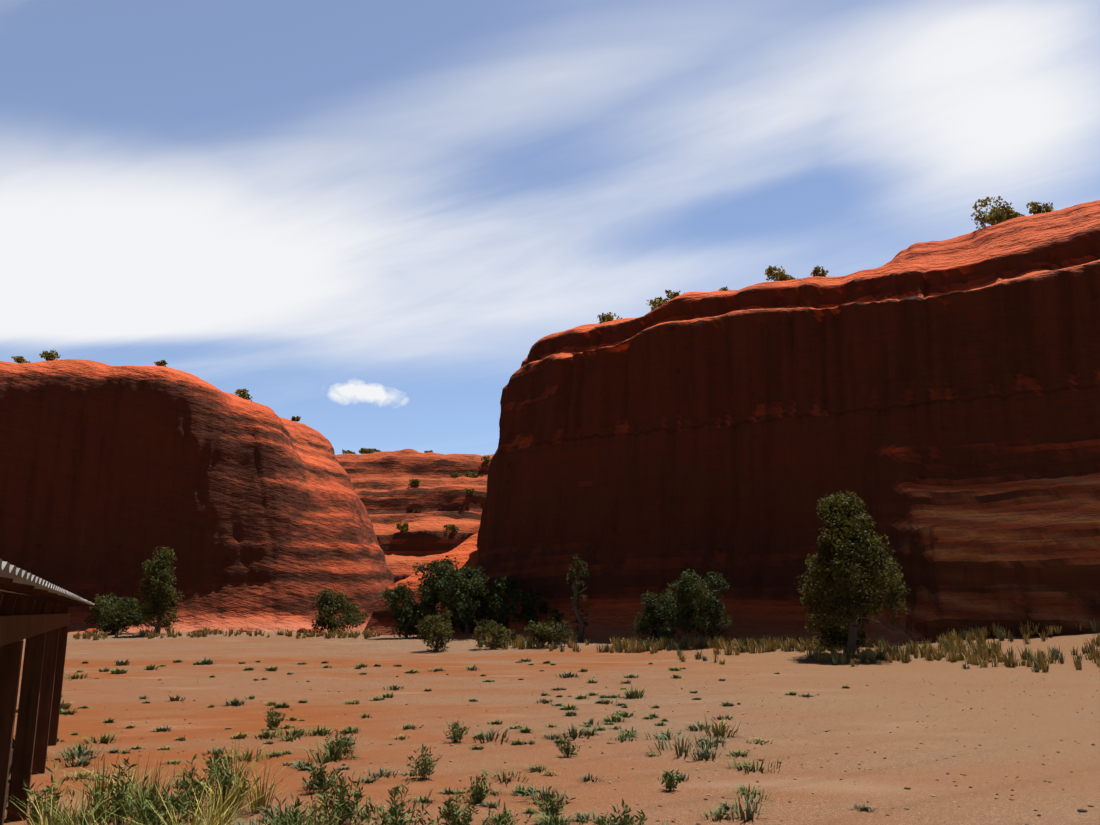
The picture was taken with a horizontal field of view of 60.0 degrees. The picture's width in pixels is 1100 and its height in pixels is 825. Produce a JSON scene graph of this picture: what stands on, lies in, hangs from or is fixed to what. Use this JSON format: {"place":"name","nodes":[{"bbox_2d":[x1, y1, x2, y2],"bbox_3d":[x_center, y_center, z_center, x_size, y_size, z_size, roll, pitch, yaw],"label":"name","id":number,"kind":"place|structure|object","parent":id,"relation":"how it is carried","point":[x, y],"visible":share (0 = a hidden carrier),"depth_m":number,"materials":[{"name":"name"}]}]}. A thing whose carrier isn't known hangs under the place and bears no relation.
{"place":"outdoors","nodes":[
{"label":"outdoors","id":0,"kind":"place"},
{"bbox_2d":[11,196,1053,656],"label":"trees","id":1,"kind":"object","parent":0,"point":[449,582],"depth_m":44.44,"materials":[{"name":"green plant"}]},
{"bbox_2d":[0,0,1099,455],"label":"sky","id":2,"kind":"structure","parent":0,"point":[362,219],"materials":[{"name":"blue"}]},
{"bbox_2d":[3,630,1099,824],"bbox_3d":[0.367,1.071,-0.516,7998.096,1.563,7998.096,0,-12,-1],"label":"ground","id":3,"kind":"structure","parent":0,"point":[1045,732],"depth_m":15.90,"materials":[{"name":"orange sand"}]},
{"bbox_2d":[0,559,94,824],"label":"wooden shed","id":4,"kind":"structure","parent":3,"relation":"on","point":[40,627],"depth_m":8.82,"materials":[{"name":"brown wood"}]},
{"bbox_2d":[0,359,393,633],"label":"butte","id":5,"kind":"object","parent":3,"relation":"on","point":[254,515],"visible":0.88,"depth_m":69.75,"materials":[{"name":"red stone"}]},
{"bbox_2d":[85,628,339,632],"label":"scree boulders","id":6,"kind":"object","parent":3,"relation":"on","point":[299,630],"visible":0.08,"depth_m":63.21,"materials":[{"name":"red stone"}]},
{"bbox_2d":[335,449,493,582],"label":"mesa","id":7,"kind":"structure","parent":3,"relation":"on","point":[433,503],"depth_m":179.62,"materials":[{"name":"red stone"}]},
{"bbox_2d":[5,619,1099,824],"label":"weeds and grass","id":8,"kind":"object","parent":3,"relation":"on","point":[231,795],"visible":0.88,"depth_m":11.07,"materials":[{"name":"green plant"}]},
{"bbox_2d":[7,673,1098,824],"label":"gravel pebbles","id":9,"kind":"object","parent":3,"relation":"on","point":[908,788],"visible":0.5,"depth_m":12.27,"materials":[{"name":"stone"}]},
{"bbox_2d":[431,200,1099,644],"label":"cliff","id":10,"kind":"structure","parent":0,"point":[935,406],"depth_m":47.92,"materials":[{"name":"red stone"}]},
{"bbox_2d":[362,533,477,635],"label":"rocky slope","id":11,"kind":"structure","parent":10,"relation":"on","point":[465,553],"depth_m":61.44,"materials":[{"name":"red stone"}]}
]}

